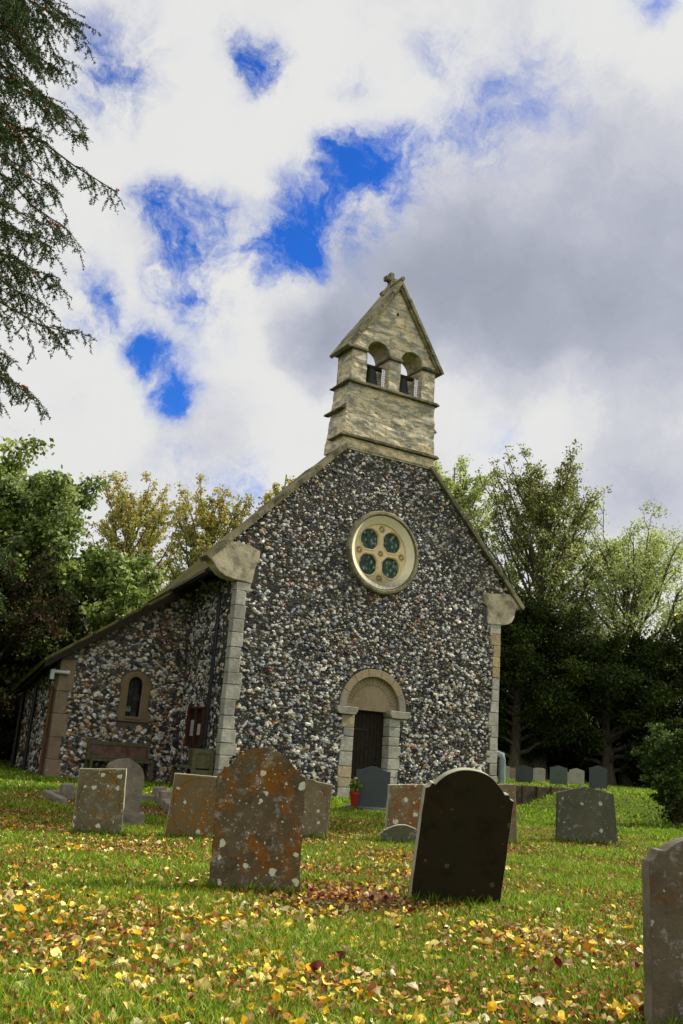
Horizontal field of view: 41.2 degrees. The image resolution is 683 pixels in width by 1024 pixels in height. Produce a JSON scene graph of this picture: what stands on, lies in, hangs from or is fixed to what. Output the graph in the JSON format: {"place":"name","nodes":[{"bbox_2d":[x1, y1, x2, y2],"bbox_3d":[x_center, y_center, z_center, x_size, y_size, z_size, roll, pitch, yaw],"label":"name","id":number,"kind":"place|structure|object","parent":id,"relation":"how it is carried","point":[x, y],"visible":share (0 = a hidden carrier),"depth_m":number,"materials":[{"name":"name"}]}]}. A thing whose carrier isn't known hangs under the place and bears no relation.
{"place":"outdoors","nodes":[
{"label":"outdoors","id":0,"kind":"place"},
{"bbox_2d":[0,752,682,1023],"bbox_3d":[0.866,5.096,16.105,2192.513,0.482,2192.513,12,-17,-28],"label":"ground","id":1,"kind":"structure","parent":0,"point":[624,816],"depth_m":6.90,"materials":[{"name":"green plant"}]},
{"bbox_2d":[0,537,80,758],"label":"maple tree","id":2,"kind":"object","parent":1,"relation":"on","point":[39,618],"visible":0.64,"depth_m":23.98,"materials":[{"name":"green plant"}]},
{"bbox_2d":[0,434,86,601],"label":"maple tree","id":3,"kind":"object","parent":1,"relation":"on","point":[13,466],"visible":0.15,"depth_m":30.75,"materials":[{"name":"green plant"}]},
{"bbox_2d":[0,464,114,754],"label":"maple tree","id":4,"kind":"object","parent":1,"relation":"on","point":[29,504],"visible":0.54,"depth_m":26.45,"materials":[{"name":"green plant"}]},
{"bbox_2d":[0,0,125,618],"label":"conifer tree","id":5,"kind":"object","parent":1,"relation":"on","point":[17,17],"visible":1,"depth_m":10.33,"materials":[{"name":"green plant"}]},
{"bbox_2d":[2,526,167,727],"bbox_3d":[-7.848,4.068,27.021,5.941,7.314,6.178,12,-17,-28],"label":"maple tree","id":6,"kind":"object","parent":1,"relation":"on","point":[103,578],"visible":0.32,"depth_m":26.71,"materials":[{"name":"green plant"}]},
{"bbox_2d":[72,768,126,834],"bbox_3d":[-2.472,3.081,9.248,0.503,0.919,0.107,5,-14,-8],"label":"gravestone","id":7,"kind":"object","parent":1,"relation":"on","point":[100,799],"visible":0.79,"depth_m":9.24,"materials":[{"name":"stone"}]},
{"bbox_2d":[42,783,171,813],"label":"grave kerb","id":8,"kind":"structure","parent":1,"relation":"on","point":[161,795],"depth_m":13.39,"materials":[{"name":"stone"}]},
{"bbox_2d":[66,801,164,815],"bbox_3d":[-3.199,4.122,12.647,2.023,0.027,2.613,12,-17,-28],"label":"leaf mould bed","id":9,"kind":"object","parent":1,"relation":"on","point":[145,810],"visible":0.06,"depth_m":12.76,"materials":[{"name":"soil"}]},
{"bbox_2d":[84,740,153,782],"bbox_3d":[-4.899,5.522,20.072,1.420,0.840,0.440,12,-17,-28],"label":"bench","id":10,"kind":"object","parent":1,"relation":"on","point":[107,751],"visible":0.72,"depth_m":20.21,"materials":[{"name":"brown wood"}]},
{"bbox_2d":[106,758,143,826],"bbox_3d":[-2.523,3.325,10.348,0.572,1.008,0.271,8,-15,-15],"label":"gravestone","id":11,"kind":"object","parent":1,"relation":"on","point":[133,790],"visible":0.23,"depth_m":10.36,"materials":[{"name":"stone"}]},
{"bbox_2d":[77,470,187,628],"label":"lime tree","id":12,"kind":"object","parent":1,"relation":"on","point":[125,515],"visible":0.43,"depth_m":42.15,"materials":[{"name":"green plant"}]},
{"bbox_2d":[165,773,216,837],"bbox_3d":[-1.538,3.222,9.504,0.583,0.917,0.107,9,-15,-8],"label":"gravestone","id":13,"kind":"object","parent":1,"relation":"on","point":[192,805],"visible":0.52,"depth_m":9.49,"materials":[{"name":"brown stone"}]},
{"bbox_2d":[170,748,214,785],"bbox_3d":[-3.190,5.447,19.294,0.470,0.840,1.265,12,-17,-28],"label":"bench","id":14,"kind":"object","parent":1,"relation":"on","point":[200,761],"visible":0.73,"depth_m":18.84,"materials":[{"name":"wood"}]},
{"bbox_2d":[158,473,260,588],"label":"lime tree","id":15,"kind":"object","parent":1,"relation":"on","point":[208,522],"visible":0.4,"depth_m":40.08,"materials":[{"name":"green plant"}]},
{"bbox_2d":[208,748,304,895],"bbox_3d":[-0.605,2.344,6.535,0.647,1.262,0.110,4,-14,-3],"label":"gravestone","id":16,"kind":"object","parent":1,"relation":"on","point":[258,811],"visible":0.73,"depth_m":6.51,"materials":[{"name":"orange stone"}]},
{"bbox_2d":[10,272,524,797],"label":"church","id":17,"kind":"structure","parent":1,"relation":"on","point":[344,610],"depth_m":21.18,"materials":[{"name":"flint"},{"name":"cream stone"},{"name":"tile"}]},
{"bbox_2d":[183,706,205,747],"bbox_3d":[-3.218,4.754,20.122,0.100,0.870,1.060,12,-17,-28],"label":"notice board","id":18,"kind":"object","parent":17,"relation":"attached to","point":[195,722],"visible":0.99,"depth_m":20.12,"materials":[{"name":"red wood"}]},
{"bbox_2d":[347,710,387,795],"bbox_3d":[0.555,5.561,20.847,1.149,1.960,0.094,12,-17,-28],"label":"door","id":19,"kind":"structure","parent":17,"relation":"in","point":[368,736],"depth_m":20.93,"materials":[{"name":"brown wood"}]},
{"bbox_2d":[366,364,382,384],"bbox_3d":[0.751,-3.396,22.888,0.532,0.625,0.478,2,-15,8],"label":"bell","id":20,"kind":"object","parent":17,"relation":"hanging from","point":[371,374],"visible":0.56,"depth_m":22.78,"materials":[{"name":"brown metal"}]},
{"bbox_2d":[346,511,418,595],"bbox_3d":[0.963,0.990,21.816,2.040,2.040,0.275,12,-17,-28],"label":"round window","id":21,"kind":"structure","parent":17,"relation":"in","point":[382,555],"depth_m":21.87,"materials":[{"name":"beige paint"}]},
{"bbox_2d":[399,374,413,394],"bbox_3d":[1.554,-3.212,23.362,0.478,0.625,0.532,-2,-16,23],"label":"bell","id":22,"kind":"object","parent":17,"relation":"hanging from","point":[404,379],"visible":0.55,"depth_m":23.23,"materials":[{"name":"brown metal"}]},
{"bbox_2d":[254,474,295,511],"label":"lime tree","id":23,"kind":"object","parent":1,"relation":"on","point":[268,497],"visible":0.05,"depth_m":42.23,"materials":[{"name":"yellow plant"}]},
{"bbox_2d":[302,779,332,838],"bbox_3d":[-0.424,3.521,10.382,0.551,0.930,0.107,7,-15,-2],"label":"gravestone","id":24,"kind":"object","parent":1,"relation":"on","point":[317,807],"visible":0.4,"depth_m":10.38,"materials":[{"name":"stone"}]},
{"bbox_2d":[0,779,659,1023],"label":"fallen leaves","id":25,"kind":"object","parent":1,"relation":"on","point":[314,966],"visible":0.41,"depth_m":4.73,"materials":[{"name":"yellow plant"}]},
{"bbox_2d":[0,788,669,1023],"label":"leaf debris","id":26,"kind":"object","parent":1,"relation":"on","point":[403,992],"visible":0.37,"depth_m":5.48,"materials":[{"name":"yellow plant"}]},
{"bbox_2d":[15,670,656,783],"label":"woodland","id":27,"kind":"object","parent":1,"relation":"on","point":[593,721],"depth_m":42.34,"materials":[{"name":"green plant"}]},
{"bbox_2d":[237,887,463,912],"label":"bare soil","id":28,"kind":"structure","parent":1,"relation":"on","point":[378,894],"depth_m":6.37,"materials":[{"name":"brown soil"}]},
{"bbox_2d":[349,776,361,806],"bbox_3d":[0.242,4.893,15.929,0.265,0.513,0.312,12,-17,-28],"label":"flower pot","id":29,"kind":"object","parent":1,"relation":"on","point":[353,793],"visible":0.99,"depth_m":15.89,"materials":[{"name":"red plastic"}]},
{"bbox_2d":[345,766,390,811],"bbox_3d":[0.542,5.022,16.048,0.920,1.025,0.300,4,-15,1],"label":"gravestone","id":30,"kind":"object","parent":1,"relation":"on","point":[375,783],"visible":0.42,"depth_m":16.04,"materials":[{"name":"stone"}]},
{"bbox_2d":[380,824,416,843],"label":"gravestone","id":31,"kind":"object","parent":1,"relation":"on","point":[404,832],"visible":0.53,"depth_m":10.36,"materials":[{"name":"grey stone"}]},
{"bbox_2d":[384,784,423,829],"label":"gravestone","id":32,"kind":"object","parent":1,"relation":"on","point":[403,802],"visible":0.38,"depth_m":10.79,"materials":[{"name":"brown stone"}]},
{"bbox_2d":[408,767,513,903],"bbox_3d":[0.855,2.473,6.560,0.654,1.215,0.125,9,-8,-1],"label":"gravestone","id":33,"kind":"object","parent":1,"relation":"on","point":[463,833],"visible":0.78,"depth_m":6.52,"materials":[{"name":"black stone"}]},
{"bbox_2d":[434,454,501,550],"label":"poplar tree","id":34,"kind":"object","parent":1,"relation":"on","point":[459,490],"visible":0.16,"depth_m":40.98,"materials":[{"name":"green plant"}]},
{"bbox_2d":[505,766,509,778],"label":"gravestone","id":35,"kind":"object","parent":1,"relation":"on","point":[507,771],"visible":0.34,"depth_m":29.17,"materials":[{"name":"grey stone"}]},
{"bbox_2d":[498,784,517,843],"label":"gravestone","id":36,"kind":"object","parent":1,"relation":"on","point":[508,789],"visible":0.19,"depth_m":11.68,"materials":[{"name":"stone"}]},
{"bbox_2d":[509,768,515,778],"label":"gravestone","id":37,"kind":"object","parent":1,"relation":"on","point":[513,773],"visible":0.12,"depth_m":29.95,"materials":[{"name":"brown stone"}]},
{"bbox_2d":[515,765,532,782],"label":"gravestone","id":38,"kind":"object","parent":1,"relation":"on","point":[524,773],"visible":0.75,"depth_m":25.66,"materials":[{"name":"stone"}]},
{"bbox_2d":[460,439,615,779],"bbox_3d":[7.816,4.036,36.327,6.074,13.379,6.006,-2,-16,22],"label":"poplar tree","id":39,"kind":"object","parent":1,"relation":"on","point":[550,504],"visible":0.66,"depth_m":36.42,"materials":[{"name":"green plant"}]},
{"bbox_2d":[533,768,544,781],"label":"gravestone","id":40,"kind":"object","parent":1,"relation":"on","point":[538,774],"visible":0.69,"depth_m":28.73,"materials":[{"name":"grey stone"}]},
{"bbox_2d":[497,585,605,767],"bbox_3d":[6.383,6.458,33.890,6.488,7.288,6.431,12,-17,-28],"label":"yew tree","id":41,"kind":"object","parent":1,"relation":"on","point":[524,631],"visible":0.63,"depth_m":33.07,"materials":[{"name":"green plant"}]},
{"bbox_2d":[550,766,566,784],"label":"gravestone","id":42,"kind":"object","parent":1,"relation":"on","point":[558,774],"visible":0.73,"depth_m":26.38,"materials":[{"name":"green stone"}]},
{"bbox_2d":[515,785,617,803],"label":"retaining wall","id":43,"kind":"structure","parent":1,"relation":"on","point":[524,794],"depth_m":21.91,"materials":[{"name":"brick"}]},
{"bbox_2d":[569,768,583,785],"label":"gravestone","id":44,"kind":"object","parent":1,"relation":"on","point":[576,775],"visible":0.59,"depth_m":28.21,"materials":[{"name":"grey stone"}]},
{"bbox_2d":[555,787,624,847],"bbox_3d":[3.354,4.300,12.473,0.980,1.019,0.280,1,-15,2],"label":"gravestone","id":45,"kind":"object","parent":1,"relation":"on","point":[583,813],"visible":0.66,"depth_m":12.46,"materials":[{"name":"grey stone"}]},
{"bbox_2d":[497,730,682,786],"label":"hedge","id":46,"kind":"object","parent":1,"relation":"on","point":[553,762],"visible":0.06,"depth_m":36.46,"materials":[{"name":"green plant"}]},
{"bbox_2d":[589,765,606,789],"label":"gravestone","id":47,"kind":"object","parent":1,"relation":"on","point":[597,776],"visible":0.74,"depth_m":24.56,"materials":[{"name":"stone"}]},
{"bbox_2d":[524,490,682,785],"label":"poplar tree","id":48,"kind":"object","parent":1,"relation":"on","point":[628,577],"visible":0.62,"depth_m":36.24,"materials":[{"name":"green plant"}]},
{"bbox_2d":[528,611,682,784],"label":"yew tree","id":49,"kind":"object","parent":1,"relation":"on","point":[637,718],"visible":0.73,"depth_m":33.57,"materials":[{"name":"green plant"}]},
{"bbox_2d":[615,618,682,762],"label":"yew tree","id":50,"kind":"object","parent":1,"relation":"on","point":[675,710],"visible":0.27,"depth_m":34.11,"materials":[{"name":"green plant"}]},
{"bbox_2d":[631,722,682,824],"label":"holly bush","id":51,"kind":"object","parent":1,"relation":"on","point":[666,751],"visible":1,"depth_m":17.23,"materials":[{"name":"green plant"}]},
{"bbox_2d":[641,837,682,1023],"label":"gravestone","id":52,"kind":"object","parent":1,"relation":"on","point":[662,884],"visible":0.98,"depth_m":3.82,"materials":[{"name":"grey stone"}]},
{"bbox_2d":[642,611,682,730],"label":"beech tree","id":53,"kind":"object","parent":1,"relation":"on","point":[677,619],"visible":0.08,"depth_m":35.52,"materials":[{"name":"green plant"}]},
{"bbox_2d":[0,0,682,648],"label":"sky","id":54,"kind":"structure","parent":0,"point":[519,163],"materials":[{"name":"white"}]}
]}

